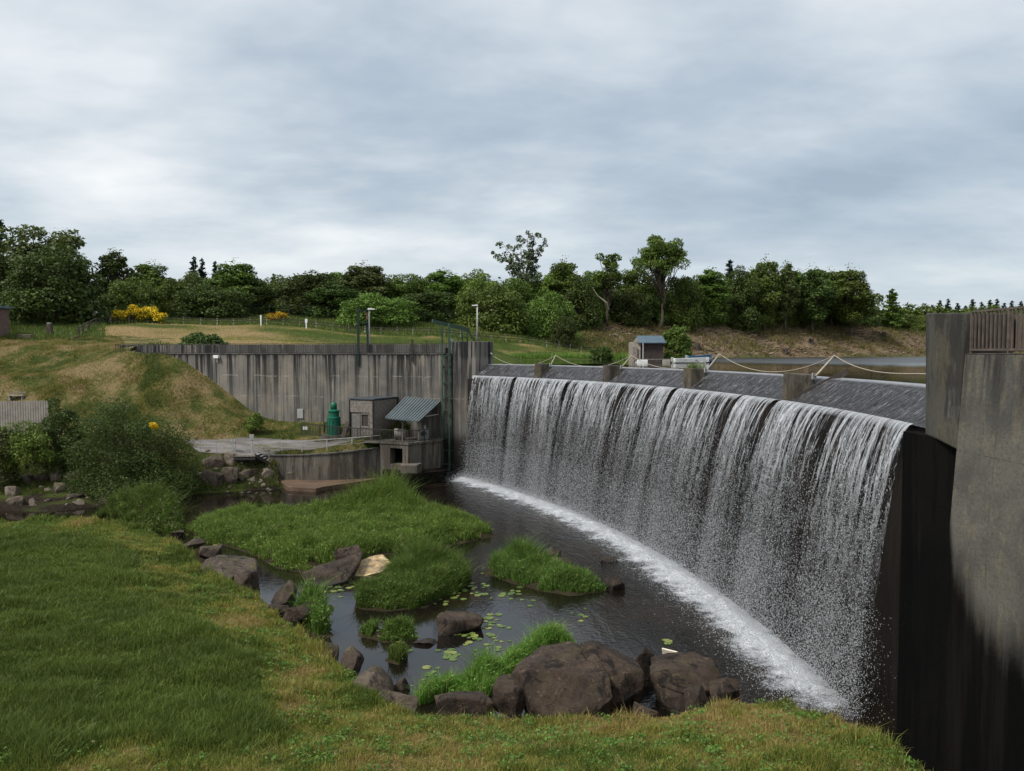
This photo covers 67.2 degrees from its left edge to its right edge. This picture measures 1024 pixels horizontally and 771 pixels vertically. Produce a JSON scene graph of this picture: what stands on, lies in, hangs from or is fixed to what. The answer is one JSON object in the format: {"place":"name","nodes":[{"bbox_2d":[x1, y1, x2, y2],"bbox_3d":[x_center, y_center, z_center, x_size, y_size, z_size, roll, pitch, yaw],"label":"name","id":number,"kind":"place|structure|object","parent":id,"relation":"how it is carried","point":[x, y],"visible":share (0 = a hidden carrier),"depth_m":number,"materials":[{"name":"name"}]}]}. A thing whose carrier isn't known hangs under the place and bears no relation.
{"place":"outdoors","nodes":[
{"label":"outdoors","id":0,"kind":"place"},
{"bbox_2d":[0,333,409,511],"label":"embankment ground","id":1,"kind":"structure","parent":0,"point":[57,502],"depth_m":76.58,"materials":[{"name":"plant"}]},
{"bbox_2d":[0,427,23,490],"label":"shrub","id":2,"kind":"object","parent":1,"relation":"on","point":[11,476],"visible":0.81,"depth_m":63.23,"materials":[{"name":"green plant"}]},
{"bbox_2d":[0,401,48,433],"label":"board fence","id":3,"kind":"object","parent":1,"relation":"on","point":[24,410],"visible":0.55,"depth_m":71.72,"materials":[{"name":"grey wood"}]},
{"bbox_2d":[0,420,57,473],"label":"shrub","id":4,"kind":"object","parent":1,"relation":"on","point":[25,442],"visible":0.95,"depth_m":63.63,"materials":[{"name":"green plant"}]},
{"bbox_2d":[29,397,88,474],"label":"shrub","id":5,"kind":"object","parent":1,"relation":"on","point":[57,420],"visible":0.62,"depth_m":66.14,"materials":[{"name":"green plant"}]},
{"bbox_2d":[58,395,204,504],"bbox_3d":[-31.522,5.768,63.702,11.615,9.960,8.799,0,3,0],"label":"shrub","id":6,"kind":"object","parent":1,"relation":"on","point":[131,455],"visible":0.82,"depth_m":62.44,"materials":[{"name":"green plant"}]},
{"bbox_2d":[186,437,361,453],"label":"yard gravel","id":7,"kind":"structure","parent":1,"relation":"on","point":[243,445],"depth_m":71.97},
{"bbox_2d":[140,353,452,475],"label":"retaining wall","id":8,"kind":"structure","parent":1,"relation":"on","point":[282,386],"depth_m":76.90,"materials":[{"name":"concrete"}]},
{"bbox_2d":[115,343,450,353],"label":"railing","id":9,"kind":"object","parent":8,"relation":"on","point":[339,347],"visible":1,"depth_m":77.57,"materials":[{"name":"metal"}]},
{"bbox_2d":[121,344,451,352],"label":"parapet","id":10,"kind":"structure","parent":8,"relation":"on","point":[387,347],"depth_m":79.57,"materials":[{"name":"concrete"}]},
{"bbox_2d":[263,447,380,479],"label":"channel wall","id":11,"kind":"structure","parent":1,"relation":"on","point":[340,465],"depth_m":70.00,"materials":[{"name":"concrete"}]},
{"bbox_2d":[280,478,379,491],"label":"apron","id":12,"kind":"object","parent":1,"relation":"on","point":[307,485],"visible":0.39,"depth_m":67.96,"materials":[{"name":"concrete"}]},
{"bbox_2d":[320,402,340,440],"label":"pump tank","id":13,"kind":"object","parent":1,"relation":"on","point":[333,419],"visible":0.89,"depth_m":73.92,"materials":[{"name":"metal"}]},
{"bbox_2d":[348,396,397,447],"bbox_3d":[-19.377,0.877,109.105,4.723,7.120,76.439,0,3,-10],"label":"shed","id":14,"kind":"structure","parent":1,"relation":"on","point":[371,412],"depth_m":72.43,"materials":[{"name":"grey concrete"}]},
{"bbox_2d":[363,436,447,486],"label":"pump platform","id":15,"kind":"structure","parent":1,"relation":"on","point":[424,459],"depth_m":70.55,"materials":[{"name":"concrete"}]},
{"bbox_2d":[301,423,440,442],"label":"platform railing","id":16,"kind":"object","parent":15,"relation":"on","point":[407,441],"visible":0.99,"depth_m":71.40,"materials":[{"name":"metal"}]},
{"bbox_2d":[385,396,439,440],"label":"canopy","id":17,"kind":"object","parent":15,"relation":"on","point":[414,409],"visible":1,"depth_m":72.33,"materials":[{"name":"metal"}]},
{"bbox_2d":[453,341,492,476],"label":"abutment block","id":18,"kind":"structure","parent":1,"relation":"on","point":[471,359],"depth_m":73.63,"materials":[{"name":"concrete"}]},
{"bbox_2d":[432,319,474,474],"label":"gantry","id":19,"kind":"object","parent":18,"relation":"on","point":[450,341],"visible":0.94,"depth_m":73.59,"materials":[{"name":"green metal"}]},
{"bbox_2d":[301,626,332,637],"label":"islet ground","id":20,"kind":"structure","parent":0,"point":[330,634],"depth_m":32.54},
{"bbox_2d":[278,568,350,635],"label":"islet plants","id":21,"kind":"object","parent":20,"relation":"on","point":[319,621],"visible":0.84,"depth_m":33.22,"materials":[{"name":"green plant"}]},
{"bbox_2d":[192,531,493,572],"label":"islet ground","id":22,"kind":"structure","parent":0,"point":[458,541],"depth_m":46.08,"materials":[{"name":"soil"}]},
{"bbox_2d":[186,462,493,571],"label":"islet plants","id":23,"kind":"object","parent":22,"relation":"on","point":[363,518],"visible":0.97,"depth_m":49.65,"materials":[{"name":"green plant"}]},
{"bbox_2d":[358,629,416,642],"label":"islet ground","id":24,"kind":"structure","parent":0,"point":[374,636],"depth_m":32.35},
{"bbox_2d":[358,610,417,640],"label":"islet plants","id":25,"kind":"object","parent":24,"relation":"on","point":[399,627],"visible":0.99,"depth_m":32.34,"materials":[{"name":"green plant"}]},
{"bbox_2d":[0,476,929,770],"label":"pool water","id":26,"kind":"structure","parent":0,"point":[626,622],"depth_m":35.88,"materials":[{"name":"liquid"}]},
{"bbox_2d":[271,580,297,604],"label":"boulder","id":27,"kind":"object","parent":26,"relation":"in","point":[279,595],"visible":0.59,"depth_m":36.68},
{"bbox_2d":[302,551,362,586],"bbox_3d":[-9.483,9.967,41.175,2.706,1.659,3.838,0,3,0],"label":"boulder","id":28,"kind":"object","parent":26,"relation":"in","point":[347,567],"visible":0.83,"depth_m":40.21,"materials":[{"name":"stone"}]},
{"bbox_2d":[355,554,388,575],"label":"boulder","id":29,"kind":"object","parent":26,"relation":"in","point":[365,566],"visible":0.38,"depth_m":42.03,"materials":[{"name":"beige stone"}]},
{"bbox_2d":[345,528,496,609],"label":"islet plants","id":30,"kind":"object","parent":26,"relation":"on","point":[419,574],"visible":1,"depth_m":37.88,"materials":[{"name":"green plant"}]},
{"bbox_2d":[436,611,483,635],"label":"boulder","id":31,"kind":"object","parent":26,"relation":"in","point":[450,623],"visible":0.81,"depth_m":32.88,"materials":[{"name":"stone"}]},
{"bbox_2d":[493,674,525,718],"bbox_3d":[-0.015,10.250,25.413,1.244,1.289,0.946,0,3,0],"label":"boulder","id":32,"kind":"object","parent":26,"relation":"in","point":[508,694],"visible":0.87,"depth_m":25.07,"materials":[{"name":"stone"}]},
{"bbox_2d":[511,641,612,719],"bbox_3d":[1.611,10.125,26.184,3.269,2.275,3.346,0,3,0],"label":"boulder","id":33,"kind":"object","parent":26,"relation":"in","point":[573,678],"visible":0.74,"depth_m":25.10,"materials":[{"name":"stone"}]},
{"bbox_2d":[579,641,643,716],"bbox_3d":[3.364,10.087,26.414,2.135,2.430,2.537,0,3,0],"label":"boulder","id":34,"kind":"object","parent":26,"relation":"in","point":[625,673],"visible":0.64,"depth_m":25.53,"materials":[{"name":"stone"}]},
{"bbox_2d":[454,477,844,710],"bbox_3d":[4.382,9.669,49.592,6.253,0.280,50.917,-1,3,-19],"label":"foam","id":35,"kind":"object","parent":26,"relation":"on","point":[737,628],"visible":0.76,"depth_m":35.94,"materials":[{"name":"grey"}]},
{"bbox_2d":[449,470,860,714],"bbox_3d":[3.980,9.102,49.406,7.889,1.470,50.856,-1,3,-18],"label":"splash","id":36,"kind":"object","parent":26,"relation":"on","point":[627,546],"visible":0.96,"depth_m":36.82,"materials":[{"name":"white liquid"}]},
{"bbox_2d":[656,683,684,715],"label":"boulder","id":37,"kind":"object","parent":26,"relation":"in","point":[673,702],"visible":0.41,"depth_m":25.57,"materials":[{"name":"stone"}]},
{"bbox_2d":[650,652,720,706],"bbox_3d":[5.970,10.457,27.206,2.572,1.576,2.893,0,3,0],"label":"boulder","id":38,"kind":"object","parent":26,"relation":"in","point":[678,672],"visible":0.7,"depth_m":26.50,"materials":[{"name":"stone"}]},
{"bbox_2d":[467,364,925,722],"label":"dam","id":39,"kind":"structure","parent":26,"relation":"in","point":[899,401],"depth_m":39.14,"materials":[{"name":"concrete"}]},
{"bbox_2d":[457,375,912,724],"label":"waterfall","id":40,"kind":"structure","parent":39,"relation":"on","point":[661,389],"depth_m":37.57,"materials":[{"name":"white liquid"}]},
{"bbox_2d":[782,373,816,399],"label":"crest block","id":41,"kind":"structure","parent":39,"relation":"on","point":[794,384],"depth_m":35.59,"materials":[{"name":"concrete"}]},
{"bbox_2d":[0,511,930,770],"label":"meadow ground","id":42,"kind":"structure","parent":0,"point":[375,768],"depth_m":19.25,"materials":[{"name":"plant"}]},
{"bbox_2d":[199,555,259,579],"bbox_3d":[-14.633,9.865,39.914,3.053,1.682,3.356,0,3,0],"label":"boulder","id":43,"kind":"object","parent":42,"relation":"on","point":[228,566],"visible":0.44,"depth_m":39.80,"materials":[{"name":"stone"}]},
{"bbox_2d":[234,569,258,591],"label":"boulder","id":44,"kind":"object","parent":42,"relation":"on","point":[242,577],"visible":0.52,"depth_m":37.82,"materials":[{"name":"stone"}]},
{"bbox_2d":[340,646,363,675],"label":"boulder","id":45,"kind":"object","parent":42,"relation":"on","point":[352,658],"visible":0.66,"depth_m":28.23,"materials":[{"name":"stone"}]},
{"bbox_2d":[352,665,394,692],"bbox_3d":[-4.620,10.386,25.591,1.467,1.840,2.156,0,3,0],"label":"boulder","id":46,"kind":"object","parent":42,"relation":"on","point":[375,676],"visible":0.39,"depth_m":25.45,"materials":[{"name":"stone"}]},
{"bbox_2d":[380,685,417,712],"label":"boulder","id":47,"kind":"object","parent":42,"relation":"on","point":[409,701],"visible":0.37,"depth_m":24.53,"materials":[{"name":"stone"}]},
{"bbox_2d":[434,691,492,718],"bbox_3d":[-1.555,10.247,24.733,1.930,0.895,1.002,0,3,0],"label":"boulder","id":48,"kind":"object","parent":42,"relation":"on","point":[474,702],"visible":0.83,"depth_m":24.32,"materials":[{"name":"stone"}]},
{"bbox_2d":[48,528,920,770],"bbox_3d":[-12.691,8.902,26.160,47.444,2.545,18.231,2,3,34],"label":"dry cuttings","id":49,"kind":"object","parent":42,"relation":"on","point":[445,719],"visible":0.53,"depth_m":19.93,"materials":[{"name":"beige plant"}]},
{"bbox_2d":[684,685,710,710],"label":"boulder","id":50,"kind":"object","parent":42,"relation":"on","point":[694,695],"visible":0.55,"depth_m":24.98,"materials":[{"name":"stone"}]},
{"bbox_2d":[709,676,739,703],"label":"boulder","id":51,"kind":"object","parent":42,"relation":"on","point":[721,688],"visible":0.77,"depth_m":25.66,"materials":[{"name":"stone"}]},
{"bbox_2d":[896,353,1023,770],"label":"wing wall","id":52,"kind":"structure","parent":42,"relation":"on","point":[960,696],"depth_m":19.72,"materials":[{"name":"concrete"}]},
{"bbox_2d":[925,313,1012,448],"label":"pier","id":53,"kind":"structure","parent":52,"relation":"on","point":[947,342],"depth_m":21.05,"materials":[{"name":"concrete"}]},
{"bbox_2d":[969,306,1023,352],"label":"walkway railing","id":54,"kind":"object","parent":52,"relation":"on","point":[1009,348],"visible":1,"depth_m":18.96,"materials":[{"name":"metal"}]},
{"bbox_2d":[0,0,1023,310],"label":"sky","id":55,"kind":"structure","parent":0,"point":[885,138],"materials":[{"name":"grey"}]},
{"bbox_2d":[9,317,1023,366],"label":"field ground","id":56,"kind":"structure","parent":0,"point":[500,355],"depth_m":114.95,"materials":[{"name":"plant"}]},
{"bbox_2d":[0,224,100,316],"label":"tree","id":57,"kind":"object","parent":56,"relation":"on","point":[25,248],"visible":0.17,"depth_m":118.55,"materials":[{"name":"green plant"}]},
{"bbox_2d":[0,242,113,325],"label":"tree","id":58,"kind":"object","parent":56,"relation":"on","point":[33,292],"visible":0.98,"depth_m":103.50,"materials":[{"name":"green plant"}]},
{"bbox_2d":[92,247,139,308],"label":"tree","id":59,"kind":"object","parent":56,"relation":"on","point":[111,264],"visible":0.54,"depth_m":124.57,"materials":[{"name":"green plant"}]},
{"bbox_2d":[98,277,172,318],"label":"bush","id":60,"kind":"object","parent":56,"relation":"on","point":[123,294],"visible":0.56,"depth_m":116.83,"materials":[{"name":"green plant"}]},
{"bbox_2d":[109,304,168,323],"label":"broom bush","id":61,"kind":"object","parent":56,"relation":"on","point":[145,313],"visible":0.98,"depth_m":108.62,"materials":[{"name":"yellow plant"}]},
{"bbox_2d":[131,259,176,291],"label":"tree","id":62,"kind":"object","parent":56,"relation":"on","point":[152,276],"visible":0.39,"depth_m":127.98,"materials":[{"name":"green plant"}]},
{"bbox_2d":[177,331,230,344],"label":"shrub","id":63,"kind":"object","parent":56,"relation":"on","point":[204,339],"visible":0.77,"depth_m":84.37,"materials":[{"name":"green plant"}]},
{"bbox_2d":[167,282,256,319],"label":"bush","id":64,"kind":"object","parent":56,"relation":"on","point":[199,296],"visible":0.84,"depth_m":121.07,"materials":[{"name":"green plant"}]},
{"bbox_2d":[201,257,266,311],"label":"tree","id":65,"kind":"object","parent":56,"relation":"on","point":[228,276],"visible":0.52,"depth_m":128.71,"materials":[{"name":"green plant"}]},
{"bbox_2d":[236,278,278,314],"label":"tree","id":66,"kind":"object","parent":56,"relation":"on","point":[263,293],"visible":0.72,"depth_m":129.86,"materials":[{"name":"green plant"}]},
{"bbox_2d":[271,270,339,315],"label":"tree","id":67,"kind":"object","parent":56,"relation":"on","point":[305,284],"visible":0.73,"depth_m":126.67,"materials":[{"name":"green plant"}]},
{"bbox_2d":[301,281,364,318],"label":"tree","id":68,"kind":"object","parent":56,"relation":"on","point":[332,296],"visible":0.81,"depth_m":124.58,"materials":[{"name":"green plant"}]},
{"bbox_2d":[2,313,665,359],"bbox_3d":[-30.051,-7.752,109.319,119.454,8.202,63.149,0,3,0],"label":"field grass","id":69,"kind":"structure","parent":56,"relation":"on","point":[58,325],"depth_m":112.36,"materials":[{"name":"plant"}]},
{"bbox_2d":[110,316,592,352],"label":"field fence","id":70,"kind":"object","parent":56,"relation":"on","point":[316,324],"visible":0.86,"depth_m":113.91,"materials":[{"name":"grey wood"}]},
{"bbox_2d":[333,260,393,298],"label":"tree","id":71,"kind":"object","parent":56,"relation":"on","point":[359,279],"visible":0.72,"depth_m":134.19,"materials":[{"name":"green plant"}]},
{"bbox_2d":[333,293,422,327],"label":"bush","id":72,"kind":"object","parent":56,"relation":"on","point":[377,304],"visible":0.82,"depth_m":119.03,"materials":[{"name":"green plant"}]},
{"bbox_2d":[382,274,411,315],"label":"tree","id":73,"kind":"object","parent":56,"relation":"on","point":[399,290],"visible":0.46,"depth_m":138.68,"materials":[{"name":"green plant"}]},
{"bbox_2d":[387,289,458,322],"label":"tree","id":74,"kind":"object","parent":56,"relation":"on","point":[424,299],"visible":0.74,"depth_m":127.93,"materials":[{"name":"green plant"}]},
{"bbox_2d":[422,267,460,311],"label":"tree","id":75,"kind":"object","parent":56,"relation":"on","point":[442,283],"visible":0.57,"depth_m":141.67,"materials":[{"name":"green plant"}]},
{"bbox_2d":[453,268,501,320],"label":"tree","id":76,"kind":"object","parent":56,"relation":"on","point":[477,282],"visible":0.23,"depth_m":139.81,"materials":[{"name":"green plant"}]},
{"bbox_2d":[453,282,531,335],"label":"bush","id":77,"kind":"object","parent":56,"relation":"on","point":[502,305],"visible":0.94,"depth_m":126.00,"materials":[{"name":"green plant"}]},
{"bbox_2d":[491,230,547,291],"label":"tree","id":78,"kind":"object","parent":56,"relation":"on","point":[527,275],"visible":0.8,"depth_m":148.76,"materials":[{"name":"green plant"}]},
{"bbox_2d":[499,277,541,326],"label":"tree","id":79,"kind":"object","parent":56,"relation":"on","point":[525,291],"visible":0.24,"depth_m":142.56,"materials":[{"name":"green plant"}]},
{"bbox_2d":[522,290,577,339],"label":"bush","id":80,"kind":"object","parent":56,"relation":"on","point":[553,309],"visible":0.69,"depth_m":130.19,"materials":[{"name":"green plant"}]},
{"bbox_2d":[540,255,581,299],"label":"tree","id":81,"kind":"object","parent":56,"relation":"on","point":[565,276],"visible":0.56,"depth_m":149.18,"materials":[{"name":"green plant"}]},
{"bbox_2d":[550,314,577,347],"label":"bush","id":82,"kind":"object","parent":56,"relation":"on","point":[559,335],"visible":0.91,"depth_m":126.76,"materials":[{"name":"green plant"}]},
{"bbox_2d":[559,275,604,330],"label":"tree","id":83,"kind":"object","parent":56,"relation":"on","point":[581,294],"visible":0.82,"depth_m":145.20,"materials":[{"name":"green plant"}]},
{"bbox_2d":[591,253,623,325],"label":"tree","id":84,"kind":"object","parent":56,"relation":"on","point":[611,278],"visible":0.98,"depth_m":150.78,"materials":[{"name":"green plant"}]},
{"bbox_2d":[603,288,651,327],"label":"bush","id":85,"kind":"object","parent":56,"relation":"on","point":[619,310],"visible":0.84,"depth_m":154.46,"materials":[{"name":"green plant"}]},
{"bbox_2d":[615,268,660,320],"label":"tree","id":86,"kind":"object","parent":56,"relation":"on","point":[631,278],"visible":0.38,"depth_m":160.15,"materials":[{"name":"green plant"}]},
{"bbox_2d":[630,234,691,327],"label":"tree","id":87,"kind":"object","parent":56,"relation":"on","point":[672,253],"visible":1,"depth_m":153.16,"materials":[{"name":"green plant"}]},
{"bbox_2d":[662,324,692,360],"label":"shrub","id":88,"kind":"object","parent":56,"relation":"on","point":[679,341],"visible":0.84,"depth_m":97.14,"materials":[{"name":"green plant"}]},
{"bbox_2d":[660,275,706,328],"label":"tree","id":89,"kind":"object","parent":56,"relation":"on","point":[684,290],"visible":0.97,"depth_m":157.07,"materials":[{"name":"green plant"}]},
{"bbox_2d":[676,295,728,325],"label":"bush","id":90,"kind":"object","parent":56,"relation":"on","point":[714,316],"visible":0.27,"depth_m":161.39,"materials":[{"name":"green plant"}]},
{"bbox_2d":[691,266,732,322],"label":"tree","id":91,"kind":"object","parent":56,"relation":"on","point":[711,278],"visible":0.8,"depth_m":161.72,"materials":[{"name":"green plant"}]},
{"bbox_2d":[722,265,763,332],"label":"tree","id":92,"kind":"object","parent":56,"relation":"on","point":[749,317],"visible":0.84,"depth_m":167.05,"materials":[{"name":"green plant"}]},
{"bbox_2d":[746,253,787,331],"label":"tree","id":93,"kind":"object","parent":56,"relation":"on","point":[768,298],"visible":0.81,"depth_m":169.62,"materials":[{"name":"green plant"}]},
{"bbox_2d":[773,259,800,330],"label":"tree","id":94,"kind":"object","parent":56,"relation":"on","point":[787,301],"visible":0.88,"depth_m":171.96,"materials":[{"name":"green plant"}]},
{"bbox_2d":[578,320,1022,357],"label":"felled brush","id":95,"kind":"object","parent":56,"relation":"on","point":[780,343],"visible":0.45,"depth_m":165.70,"materials":[{"name":"plant"}]},
{"bbox_2d":[580,318,1023,356],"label":"bank weeds","id":96,"kind":"object","parent":56,"relation":"on","point":[627,341],"visible":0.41,"depth_m":166.98,"materials":[{"name":"green plant"}]},
{"bbox_2d":[791,263,837,333],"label":"tree","id":97,"kind":"object","parent":56,"relation":"on","point":[816,287],"visible":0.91,"depth_m":174.36,"materials":[{"name":"green plant"}]},
{"bbox_2d":[826,263,885,335],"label":"tree","id":98,"kind":"object","parent":56,"relation":"on","point":[854,290],"visible":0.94,"depth_m":177.09,"materials":[{"name":"green plant"}]},
{"bbox_2d":[877,288,912,327],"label":"tree","id":99,"kind":"object","parent":56,"relation":"on","point":[892,314],"visible":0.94,"depth_m":196.59,"materials":[{"name":"green plant"}]},
{"bbox_2d":[879,302,1023,322],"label":"wood","id":100,"kind":"object","parent":56,"relation":"on","point":[917,311],"visible":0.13,"depth_m":286.07,"materials":[{"name":"green plant"}]},
{"bbox_2d":[483,569,607,595],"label":"islet ground","id":101,"kind":"structure","parent":0,"point":[489,572],"depth_m":38.94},
{"bbox_2d":[482,531,607,592],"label":"islet plants","id":102,"kind":"object","parent":101,"relation":"on","point":[519,561],"visible":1,"depth_m":40.14,"materials":[{"name":"green plant"}]},
{"bbox_2d":[493,357,925,383],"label":"reservoir water","id":103,"kind":"structure","parent":0,"point":[835,365],"depth_m":66.14,"materials":[{"name":"black liquid"}]},
{"bbox_2d":[505,352,628,358],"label":"lake reeds","id":104,"kind":"object","parent":103,"relation":"on","point":[619,355],"visible":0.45,"depth_m":113.08,"materials":[{"name":"green plant"}]},
{"bbox_2d":[629,335,666,360],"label":"boathouse","id":105,"kind":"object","parent":103,"relation":"in","point":[645,347],"visible":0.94,"depth_m":94.21,"materials":[{"name":"grey wood"}]},
{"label":"islet ground","id":106,"kind":"structure","parent":0,"visible":0},
{"bbox_2d":[92,476,196,537],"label":"islet plants","id":107,"kind":"object","parent":106,"relation":"on","point":[155,508],"visible":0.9,"depth_m":53.63,"materials":[{"name":"green plant"}]},
{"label":"islet ground","id":108,"kind":"structure","parent":0,"visible":0},
{"bbox_2d":[400,618,577,704],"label":"islet plants","id":109,"kind":"object","parent":108,"relation":"on","point":[483,672],"visible":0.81,"depth_m":27.58,"materials":[{"name":"green plant"}]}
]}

